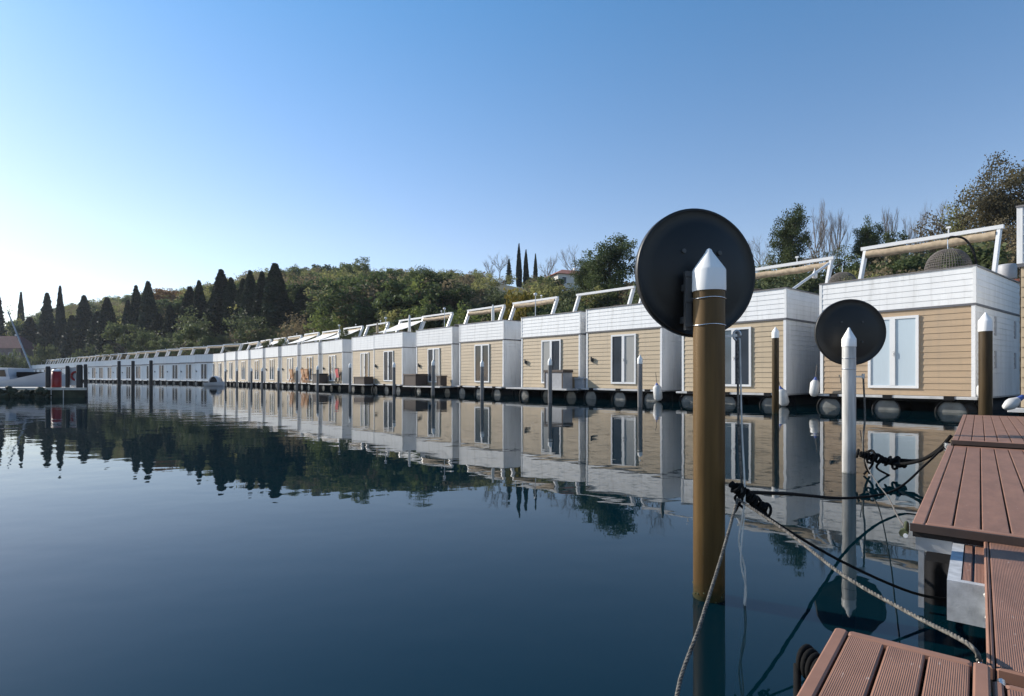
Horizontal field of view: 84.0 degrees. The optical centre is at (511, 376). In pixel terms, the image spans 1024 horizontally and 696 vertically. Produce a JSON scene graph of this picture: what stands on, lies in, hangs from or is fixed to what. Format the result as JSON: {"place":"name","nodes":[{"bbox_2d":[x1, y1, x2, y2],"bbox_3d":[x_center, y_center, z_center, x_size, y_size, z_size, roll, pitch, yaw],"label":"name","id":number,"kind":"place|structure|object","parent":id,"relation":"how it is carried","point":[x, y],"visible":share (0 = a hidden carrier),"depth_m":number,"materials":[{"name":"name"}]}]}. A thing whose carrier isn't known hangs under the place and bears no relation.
{"place":"outdoors","nodes":[
{"label":"outdoors","id":0,"kind":"place"},
{"bbox_2d":[51,280,818,358],"bbox_3d":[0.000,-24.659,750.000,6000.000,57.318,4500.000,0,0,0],"label":"terrain","id":1,"kind":"structure","parent":0,"point":[502,286],"depth_m":121.69,"materials":[{"name":"plant"}]},
{"bbox_2d":[0,334,42,366],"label":"villa","id":2,"kind":"object","parent":1,"relation":"on","point":[8,344],"visible":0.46,"depth_m":174.01,"materials":[{"name":"pink paint"}]},
{"bbox_2d":[18,317,37,342],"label":"cypress tree","id":3,"kind":"object","parent":1,"relation":"on","point":[29,330],"visible":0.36,"depth_m":184.83,"materials":[{"name":"green plant"}]},
{"bbox_2d":[31,343,60,364],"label":"bush","id":4,"kind":"object","parent":1,"relation":"on","point":[40,354],"visible":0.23,"depth_m":159.69,"materials":[{"name":"green plant"}]},
{"bbox_2d":[33,293,59,363],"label":"conifer tree","id":5,"kind":"object","parent":1,"relation":"on","point":[45,328],"visible":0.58,"depth_m":180.93,"materials":[{"name":"green plant"}]},
{"bbox_2d":[53,285,66,358],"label":"cypress tree","id":6,"kind":"object","parent":1,"relation":"on","point":[60,323],"visible":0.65,"depth_m":177.20,"materials":[{"name":"green plant"}]},
{"bbox_2d":[58,315,74,362],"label":"cypress tree","id":7,"kind":"object","parent":1,"relation":"on","point":[65,350],"visible":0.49,"depth_m":172.12,"materials":[{"name":"green plant"}]},
{"bbox_2d":[70,295,92,357],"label":"cypress tree","id":8,"kind":"object","parent":1,"relation":"on","point":[82,320],"visible":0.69,"depth_m":170.34,"materials":[{"name":"green plant"}]},
{"bbox_2d":[60,343,103,362],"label":"bush","id":9,"kind":"object","parent":1,"relation":"on","point":[83,354],"visible":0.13,"depth_m":149.76,"materials":[{"name":"green plant"}]},
{"bbox_2d":[83,311,99,355],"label":"cypress tree","id":10,"kind":"object","parent":1,"relation":"on","point":[91,332],"visible":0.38,"depth_m":164.09,"materials":[{"name":"green plant"}]},
{"bbox_2d":[94,297,118,358],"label":"cypress tree","id":11,"kind":"object","parent":1,"relation":"on","point":[107,314],"visible":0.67,"depth_m":156.59,"materials":[{"name":"green plant"}]},
{"bbox_2d":[100,321,160,359],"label":"umbrella pine","id":12,"kind":"object","parent":1,"relation":"on","point":[115,330],"visible":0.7,"depth_m":118.00,"materials":[{"name":"green plant"}]},
{"bbox_2d":[125,285,141,344],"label":"cypress tree","id":13,"kind":"object","parent":1,"relation":"on","point":[134,312],"visible":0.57,"depth_m":148.91,"materials":[{"name":"green plant"}]},
{"bbox_2d":[136,281,157,332],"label":"cypress tree","id":14,"kind":"object","parent":1,"relation":"on","point":[148,308],"visible":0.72,"depth_m":144.88,"materials":[{"name":"green plant"}]},
{"bbox_2d":[131,330,171,358],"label":"umbrella pine","id":15,"kind":"object","parent":1,"relation":"on","point":[142,341],"visible":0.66,"depth_m":110.77,"materials":[{"name":"green plant"}]},
{"bbox_2d":[161,304,178,338],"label":"cypress tree","id":16,"kind":"object","parent":1,"relation":"on","point":[169,321],"visible":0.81,"depth_m":137.15,"materials":[{"name":"green plant"}]},
{"bbox_2d":[149,322,207,354],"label":"umbrella pine","id":17,"kind":"object","parent":1,"relation":"on","point":[189,330],"visible":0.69,"depth_m":103.28,"materials":[{"name":"green plant"}]},
{"bbox_2d":[178,286,193,332],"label":"cypress tree","id":18,"kind":"object","parent":1,"relation":"on","point":[187,299],"visible":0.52,"depth_m":130.78,"materials":[{"name":"green plant"}]},
{"bbox_2d":[190,280,206,322],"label":"cypress tree","id":19,"kind":"object","parent":1,"relation":"on","point":[199,301],"visible":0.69,"depth_m":129.22,"materials":[{"name":"green plant"}]},
{"bbox_2d":[189,336,221,354],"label":"umbrella pine","id":20,"kind":"object","parent":1,"relation":"on","point":[205,340],"visible":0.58,"depth_m":100.10,"materials":[{"name":"green plant"}]},
{"bbox_2d":[206,269,227,333],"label":"cypress tree","id":21,"kind":"object","parent":1,"relation":"on","point":[214,310],"visible":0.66,"depth_m":122.50,"materials":[{"name":"green plant"}]},
{"bbox_2d":[220,277,236,332],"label":"cypress tree","id":22,"kind":"object","parent":1,"relation":"on","point":[229,296],"visible":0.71,"depth_m":120.88,"materials":[{"name":"green plant"}]},
{"bbox_2d":[238,270,255,330],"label":"cypress tree","id":23,"kind":"object","parent":1,"relation":"on","point":[247,297],"visible":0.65,"depth_m":115.94,"materials":[{"name":"green plant"}]},
{"bbox_2d":[250,271,265,328],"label":"cypress tree","id":24,"kind":"object","parent":1,"relation":"on","point":[258,298],"visible":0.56,"depth_m":113.90,"materials":[{"name":"green plant"}]},
{"bbox_2d":[260,263,288,328],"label":"cypress tree","id":25,"kind":"object","parent":1,"relation":"on","point":[275,297],"visible":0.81,"depth_m":110.44,"materials":[{"name":"green plant"}]},
{"bbox_2d":[277,299,293,327],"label":"cypress tree","id":26,"kind":"object","parent":1,"relation":"on","point":[287,306],"visible":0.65,"depth_m":108.71,"materials":[{"name":"green plant"}]},
{"bbox_2d":[292,287,308,322],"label":"cypress tree","id":27,"kind":"object","parent":1,"relation":"on","point":[300,300],"visible":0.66,"depth_m":106.96,"materials":[{"name":"green plant"}]},
{"bbox_2d":[307,277,377,326],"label":"pine tree","id":28,"kind":"object","parent":1,"relation":"on","point":[333,299],"visible":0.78,"depth_m":90.09,"materials":[{"name":"green plant"}]},
{"bbox_2d":[342,271,389,299],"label":"pine tree","id":29,"kind":"object","parent":1,"relation":"on","point":[379,277],"visible":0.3,"depth_m":96.38,"materials":[{"name":"green plant"}]},
{"bbox_2d":[397,264,452,290],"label":"pine tree","id":30,"kind":"object","parent":1,"relation":"on","point":[424,272],"visible":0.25,"depth_m":81.73,"materials":[{"name":"green plant"}]},
{"bbox_2d":[433,283,475,313],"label":"pine tree","id":31,"kind":"object","parent":1,"relation":"on","point":[447,295],"visible":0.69,"depth_m":74.64,"materials":[{"name":"green plant"}]},
{"bbox_2d":[5,239,1019,349],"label":"hillside wood","id":32,"kind":"object","parent":1,"relation":"on","point":[418,301],"visible":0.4,"depth_m":87.47,"materials":[{"name":"green plant"}]},
{"bbox_2d":[497,287,539,320],"bbox_3d":[0.633,-5.750,56.137,4.700,6.009,5.284,0,0,10],"label":"flowering shrub","id":33,"kind":"object","parent":1,"relation":"on","point":[519,313],"visible":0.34,"depth_m":55.24,"materials":[{"name":"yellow plant"}]},
{"bbox_2d":[105,241,1018,359],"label":"undergrowth","id":34,"kind":"object","parent":1,"relation":"on","point":[568,303],"visible":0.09,"depth_m":57.06,"materials":[{"name":"green plant"}]},
{"bbox_2d":[547,268,577,290],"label":"villa","id":35,"kind":"object","parent":1,"relation":"on","point":[564,275],"visible":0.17,"depth_m":113.97,"materials":[{"name":"paint"}]},
{"bbox_2d":[569,252,599,297],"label":"pine tree","id":36,"kind":"object","parent":1,"relation":"on","point":[580,275],"visible":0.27,"depth_m":65.63,"materials":[{"name":"green plant"}]},
{"bbox_2d":[577,232,637,291],"bbox_3d":[10.614,-10.903,61.816,6.698,9.482,7.356,0,0,-29],"label":"pine tree","id":37,"kind":"object","parent":1,"relation":"on","point":[612,256],"visible":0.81,"depth_m":60.95,"materials":[{"name":"green plant"}]},
{"bbox_2d":[766,202,813,277],"bbox_3d":[26.759,-12.044,54.962,4.085,9.254,4.486,0,0,23],"label":"pine tree","id":38,"kind":"object","parent":1,"relation":"on","point":[791,242],"visible":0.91,"depth_m":54.42,"materials":[{"name":"green plant"}]},
{"bbox_2d":[804,200,827,262],"bbox_3d":[33.101,-14.802,62.127,2.798,9.536,2.378,0,0,29],"label":"bare tree","id":39,"kind":"object","parent":1,"relation":"on","point":[819,228],"visible":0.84,"depth_m":61.79,"materials":[{"name":"plant"}]},
{"bbox_2d":[827,209,852,266],"bbox_3d":[35.627,-14.304,62.103,2.580,8.352,1.963,0,0,9],"label":"bare tree","id":40,"kind":"object","parent":1,"relation":"on","point":[836,224],"visible":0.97,"depth_m":61.87,"materials":[{"name":"plant"}]},
{"bbox_2d":[822,244,859,270],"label":"budding tree","id":41,"kind":"object","parent":1,"relation":"on","point":[841,255],"visible":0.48,"depth_m":53.97,"materials":[{"name":"green plant"}]},
{"bbox_2d":[851,215,886,268],"bbox_3d":[32.541,-11.287,51.953,2.700,6.894,2.857,0,0,43],"label":"pine tree","id":42,"kind":"object","parent":1,"relation":"on","point":[864,233],"visible":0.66,"depth_m":51.61,"materials":[{"name":"green plant"}]},
{"bbox_2d":[877,230,909,264],"bbox_3d":[37.386,-11.534,55.863,3.202,5.607,2.481,0,0,31],"label":"pine tree","id":43,"kind":"object","parent":1,"relation":"on","point":[888,238],"visible":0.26,"depth_m":55.40,"materials":[{"name":"green plant"}]},
{"bbox_2d":[910,204,961,253],"bbox_3d":[41.919,-12.634,56.043,4.635,8.391,4.417,0,0,-3],"label":"budding tree","id":44,"kind":"object","parent":1,"relation":"on","point":[930,232],"visible":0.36,"depth_m":55.95,"materials":[{"name":"brown plant"}]},
{"bbox_2d":[937,184,983,247],"bbox_3d":[42.994,-13.091,54.000,4.341,10.089,4.094,0,0,-18],"label":"ivy tree","id":45,"kind":"object","parent":1,"relation":"on","point":[951,222],"visible":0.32,"depth_m":53.96,"materials":[{"name":"green plant"}]},
{"bbox_2d":[950,150,1023,251],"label":"pine tree","id":46,"kind":"object","parent":1,"relation":"on","point":[993,204],"visible":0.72,"depth_m":49.48,"materials":[{"name":"green plant"}]},
{"bbox_2d":[989,215,1016,254],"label":"budding tree","id":47,"kind":"object","parent":1,"relation":"on","point":[1011,236],"visible":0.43,"depth_m":45.87,"materials":[{"name":"green plant"}]},
{"bbox_2d":[0,381,1018,695],"bbox_3d":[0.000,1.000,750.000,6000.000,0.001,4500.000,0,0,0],"label":"water","id":48,"kind":"structure","parent":0,"point":[166,539],"depth_m":3.37,"materials":[{"name":"liquid"}]},
{"bbox_2d":[0,368,42,377],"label":"cabin boat","id":49,"kind":"object","parent":48,"relation":"on","point":[14,372],"visible":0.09,"depth_m":30.28,"materials":[{"name":"white plastic"}]},
{"bbox_2d":[0,372,44,386],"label":"open boat","id":50,"kind":"object","parent":48,"relation":"on","point":[36,380],"visible":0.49,"depth_m":29.70,"materials":[{"name":"metal"}]},
{"bbox_2d":[0,386,86,397],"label":"quay","id":51,"kind":"structure","parent":48,"relation":"in","point":[37,392],"depth_m":27.00,"materials":[{"name":"concrete"}]},
{"bbox_2d":[121,351,159,381],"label":"floating house","id":52,"kind":"structure","parent":48,"relation":"on","point":[125,370],"depth_m":98.25,"materials":[{"name":"wood"}]},
{"bbox_2d":[131,348,170,382],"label":"floating house","id":53,"kind":"structure","parent":48,"relation":"on","point":[138,369],"depth_m":94.38,"materials":[{"name":"wood"}]},
{"bbox_2d":[140,348,182,382],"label":"floating house","id":54,"kind":"structure","parent":48,"relation":"on","point":[145,370],"depth_m":91.23,"materials":[{"name":"wood"}]},
{"bbox_2d":[153,347,194,382],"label":"floating house","id":55,"kind":"structure","parent":48,"relation":"on","point":[159,364],"depth_m":87.39,"materials":[{"name":"wood"}]},
{"bbox_2d":[164,346,209,382],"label":"floating house","id":56,"kind":"structure","parent":48,"relation":"on","point":[172,369],"depth_m":83.82,"materials":[{"name":"wood"}]},
{"bbox_2d":[179,345,224,383],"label":"floating house","id":57,"kind":"structure","parent":48,"relation":"on","point":[187,369],"depth_m":80.21,"materials":[{"name":"wood"}]},
{"bbox_2d":[194,342,241,383],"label":"floating house","id":58,"kind":"structure","parent":48,"relation":"on","point":[203,368],"depth_m":76.62,"materials":[{"name":"white"}]},
{"bbox_2d":[216,341,259,381],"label":"floating house","id":59,"kind":"structure","parent":48,"relation":"on","point":[221,362],"depth_m":72.66,"materials":[{"name":"wood"}]},
{"bbox_2d":[224,339,271,384],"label":"floating house","id":60,"kind":"structure","parent":48,"relation":"on","point":[231,361],"depth_m":69.02,"materials":[{"name":"wood"}]},
{"bbox_2d":[235,337,286,384],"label":"floating house","id":61,"kind":"structure","parent":48,"relation":"on","point":[244,365],"depth_m":65.29,"materials":[{"name":"wood"}]},
{"bbox_2d":[249,335,302,385],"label":"floating house","id":62,"kind":"structure","parent":48,"relation":"on","point":[257,357],"depth_m":61.56,"materials":[{"name":"wood"}]},
{"bbox_2d":[263,332,319,386],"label":"floating house","id":63,"kind":"structure","parent":48,"relation":"on","point":[273,360],"depth_m":58.04,"materials":[{"name":"wood"}]},
{"bbox_2d":[280,329,340,386],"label":"floating house","id":64,"kind":"structure","parent":48,"relation":"on","point":[291,356],"depth_m":54.43,"materials":[{"name":"wood"}]},
{"bbox_2d":[300,324,363,387],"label":"floating house","id":65,"kind":"structure","parent":48,"relation":"on","point":[311,356],"depth_m":50.45,"materials":[{"name":"wood"}]},
{"bbox_2d":[311,320,389,388],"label":"floating house","id":66,"kind":"structure","parent":48,"relation":"on","point":[336,353],"depth_m":46.27,"materials":[{"name":"white"}]},
{"bbox_2d":[339,317,425,389],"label":"floating house","id":67,"kind":"structure","parent":48,"relation":"on","point":[362,357],"depth_m":42.94,"materials":[{"name":"white"}]},
{"bbox_2d":[360,352,368,376],"bbox_3d":[-11.008,-0.732,42.497,0.070,2.125,1.329,0,0,-41],"label":"door","id":68,"kind":"structure","parent":67,"relation":"in","point":[364,357],"depth_m":42.44,"materials":[{"name":"white glass"}]},
{"bbox_2d":[372,310,453,390],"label":"floating house","id":69,"kind":"structure","parent":48,"relation":"on","point":[398,349],"depth_m":39.45,"materials":[{"name":"wood"}]},
{"bbox_2d":[383,351,393,380],"bbox_3d":[-8.628,-0.743,39.747,0.068,2.127,1.331,0,0,-42],"label":"door","id":70,"kind":"structure","parent":69,"relation":"in","point":[388,356],"depth_m":39.85,"materials":[{"name":"white glass"}]},
{"bbox_2d":[403,304,505,392],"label":"floating house","id":71,"kind":"structure","parent":48,"relation":"on","point":[440,346],"depth_m":35.18,"materials":[{"name":"wood"}]},
{"bbox_2d":[403,374,427,384],"bbox_3d":[-6.121,0.190,36.074,0.910,0.720,1.560,0,0,-41],"label":"storage chest","id":72,"kind":"object","parent":71,"relation":"on","point":[416,379],"visible":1,"depth_m":35.59,"materials":[{"name":"grey wicker"}]},
{"bbox_2d":[428,348,439,381],"bbox_3d":[-4.870,-0.703,35.411,0.074,2.121,1.322,0,0,-41],"label":"door","id":73,"kind":"structure","parent":71,"relation":"in","point":[433,353],"depth_m":35.34,"materials":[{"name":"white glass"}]},
{"bbox_2d":[455,295,558,394],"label":"floating house","id":74,"kind":"structure","parent":48,"relation":"on","point":[495,346],"depth_m":31.30,"materials":[{"name":"wood"}]},
{"bbox_2d":[474,344,489,381],"bbox_3d":[-1.677,-0.742,31.742,0.069,2.127,1.331,0,0,-41],"label":"door","id":75,"kind":"structure","parent":74,"relation":"in","point":[481,352],"depth_m":31.67,"materials":[{"name":"white glass"}]},
{"bbox_2d":[506,286,634,397],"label":"floating house","id":76,"kind":"structure","parent":48,"relation":"on","point":[559,339],"depth_m":27.75,"materials":[{"name":"white"}]},
{"bbox_2d":[541,339,560,382],"bbox_3d":[1.896,-0.730,27.650,0.073,2.124,1.327,0,0,-41],"label":"door","id":77,"kind":"structure","parent":76,"relation":"in","point":[551,349],"depth_m":27.63,"materials":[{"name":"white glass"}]},
{"bbox_2d":[544,370,572,388],"bbox_3d":[2.159,0.120,26.556,0.680,0.860,1.310,0,0,-41],"label":"storage chest","id":78,"kind":"object","parent":76,"relation":"on","point":[561,379],"visible":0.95,"depth_m":26.15,"materials":[{"name":"grey plastic"}]},
{"bbox_2d":[581,299,681,400],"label":"floating house","id":79,"kind":"structure","parent":48,"relation":"on","point":[620,339],"depth_m":24.16,"materials":[{"name":"white"}]},
{"bbox_2d":[611,333,636,383],"bbox_3d":[4.762,-0.749,24.339,0.065,2.125,1.329,0,0,-41],"label":"door","id":80,"kind":"structure","parent":79,"relation":"in","point":[623,346],"depth_m":24.29,"materials":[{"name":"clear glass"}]},
{"bbox_2d":[637,355,642,406],"bbox_3d":[4.190,1.287,18.626,0.172,4.020,0.172,0,0,32],"label":"mooring pole","id":81,"kind":"object","parent":48,"relation":"in","point":[639,370],"visible":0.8,"depth_m":18.55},
{"bbox_2d":[635,208,755,603],"bbox_3d":[0.889,1.196,2.668,0.614,4.009,0.325,0,0,0],"label":"mooring pole","id":82,"kind":"object","parent":48,"relation":"in","point":[695,274],"visible":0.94,"depth_m":2.57,"materials":[{"name":"brown paint"}]},
{"bbox_2d":[736,339,742,492],"bbox_3d":[1.005,0.169,2.515,0.016,0.678,0.081,0,0,6],"label":"mooring line","id":83,"kind":"object","parent":82,"relation":"hanging from","point":[738,427],"visible":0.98,"depth_m":2.52,"materials":[{"name":"grey fabric"}]},
{"bbox_2d":[738,339,745,603],"bbox_3d":[1.003,0.611,2.490,0.043,1.563,0.127,0,0,33],"label":"mooring line","id":84,"kind":"object","parent":82,"relation":"hanging from","point":[743,462],"visible":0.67,"depth_m":2.50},
{"bbox_2d":[728,481,771,521],"bbox_3d":[1.043,0.547,2.498,0.177,0.174,0.088,0,0,0],"label":"rope knot","id":85,"kind":"object","parent":82,"relation":"attached to","point":[761,505],"visible":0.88,"depth_m":2.48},
{"bbox_2d":[675,498,738,695],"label":"mooring rope","id":86,"kind":"object","parent":85,"relation":"hanging from","point":[687,657],"visible":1,"depth_m":1.92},
{"bbox_2d":[734,442,947,499],"bbox_3d":[2.433,0.703,3.907,4.043,0.410,0.169,0,0,-42],"label":"mooring rope","id":87,"kind":"object","parent":85,"relation":"attached to","point":[839,498],"visible":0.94,"depth_m":3.72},
{"bbox_2d":[746,498,946,599],"bbox_3d":[1.499,0.749,2.458,0.977,0.453,0.144,0,0,-3],"label":"mooring rope","id":88,"kind":"object","parent":85,"relation":"attached to","point":[858,569],"visible":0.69,"depth_m":2.41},
{"bbox_2d":[738,498,981,662],"bbox_3d":[1.060,0.598,1.900,0.079,0.133,1.209,0,0,-3],"label":"mooring rope","id":89,"kind":"object","parent":85,"relation":"attached to","point":[976,652],"visible":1,"depth_m":1.67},
{"bbox_2d":[676,256,834,405],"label":"floating house","id":90,"kind":"structure","parent":48,"relation":"on","point":[791,315],"depth_m":20.11,"materials":[{"name":"beige"}]},
{"bbox_2d":[725,327,751,386],"bbox_3d":[8.021,-0.705,20.617,0.100,2.120,1.320,0,0,-40],"label":"door","id":91,"kind":"structure","parent":90,"relation":"in","point":[730,344],"depth_m":20.46,"materials":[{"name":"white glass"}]},
{"bbox_2d":[772,327,778,413],"bbox_3d":[7.085,0.930,15.300,0.189,4.540,0.189,0,0,0],"label":"mooring pole","id":92,"kind":"object","parent":48,"relation":"in","point":[775,370],"visible":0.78,"depth_m":15.22,"materials":[{"name":"brown paint"}]},
{"bbox_2d":[814,299,885,473],"bbox_3d":[3.640,1.183,6.032,0.711,4.034,0.345,0,0,0],"label":"mooring pole","id":93,"kind":"object","parent":48,"relation":"in","point":[849,335],"visible":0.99,"depth_m":6.07,"materials":[{"name":"grey paint"}]},
{"bbox_2d":[855,449,906,474],"bbox_3d":[3.710,0.880,5.747,0.473,0.297,0.177,0,0,0],"label":"rope knot","id":94,"kind":"object","parent":93,"relation":"attached to","point":[874,456],"visible":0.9,"depth_m":5.72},
{"bbox_2d":[797,628,990,695],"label":"jetty section","id":95,"kind":"object","parent":48,"relation":"on","point":[852,664],"visible":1,"depth_m":1.20,"materials":[{"name":"brown wood"}]},
{"bbox_2d":[793,644,819,695],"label":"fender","id":96,"kind":"object","parent":95,"relation":"hanging from","point":[807,656],"visible":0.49,"depth_m":1.27,"materials":[{"name":"rubber"}]},
{"bbox_2d":[992,678,1023,695],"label":"jetty section","id":97,"kind":"object","parent":95,"relation":"attached to","point":[1000,686],"visible":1,"depth_m":1.14,"materials":[{"name":"brown wood"}]},
{"bbox_2d":[816,224,1019,412],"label":"floating house","id":98,"kind":"structure","parent":48,"relation":"on","point":[925,357],"depth_m":16.74,"materials":[{"name":"beige"}]},
{"bbox_2d":[868,315,918,387],"bbox_3d":[11.320,-0.720,16.934,0.100,2.120,1.320,0,0,-38],"label":"door","id":99,"kind":"structure","parent":98,"relation":"in","point":[896,365],"depth_m":16.83,"materials":[{"name":"white glass"}]},
{"bbox_2d":[924,236,976,270],"bbox_3d":[13.138,-3.138,17.121,1.235,2.170,1.271,0,0,-38],"label":"hanging egg chair","id":100,"kind":"object","parent":98,"relation":"on","point":[937,254],"visible":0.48,"depth_m":16.88,"materials":[{"name":"grey wicker"}]},
{"bbox_2d":[899,445,1023,607],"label":"jetty section","id":101,"kind":"object","parent":48,"relation":"on","point":[974,496],"visible":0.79,"depth_m":2.65,"materials":[{"name":"brown wood"}]},
{"bbox_2d":[947,542,990,627],"bbox_3d":[1.853,0.748,2.151,0.300,0.135,0.920,0,0,39],"label":"galvanised step","id":102,"kind":"object","parent":101,"relation":"attached to","point":[965,591],"visible":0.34,"depth_m":1.90,"materials":[{"name":"metal"}]},
{"bbox_2d":[979,541,1023,693],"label":"gangway board","id":103,"kind":"object","parent":101,"relation":"on","point":[1004,603],"visible":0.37,"depth_m":1.59,"materials":[{"name":"wood"}]},
{"bbox_2d":[944,415,1023,450],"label":"jetty section","id":104,"kind":"object","parent":48,"relation":"on","point":[1002,432],"visible":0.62,"depth_m":5.80,"materials":[{"name":"brown wood"}]},
{"bbox_2d":[978,312,992,415],"bbox_3d":[7.489,1.250,9.000,0.189,4.540,0.189,0,0,0],"label":"mooring pole","id":105,"kind":"object","parent":48,"relation":"in","point":[985,363],"visible":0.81,"depth_m":8.93,"materials":[{"name":"brown paint"}]},
{"bbox_2d":[1007,205,1023,416],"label":"floating house","id":106,"kind":"structure","parent":48,"relation":"on","point":[1020,242],"depth_m":10.07,"materials":[{"name":"wood"}]},
{"bbox_2d":[0,0,1023,325],"label":"sky","id":107,"kind":"structure","parent":0,"point":[173,144],"materials":[{"name":"blue"}]},
{"bbox_3d":[18.479,-0.725,20.907,2.921,5.450,1.200,0,0,-40],"label":"timber stair","id":108,"kind":"object","parent":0,"visible":0},
{"bbox_2d":[997,263,1016,278],"bbox_3d":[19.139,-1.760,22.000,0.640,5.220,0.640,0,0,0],"label":"water tank","id":109,"kind":"object","parent":108,"relation":"on","point":[1009,270],"visible":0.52,"depth_m":21.75,"materials":[{"name":"grey plastic"}]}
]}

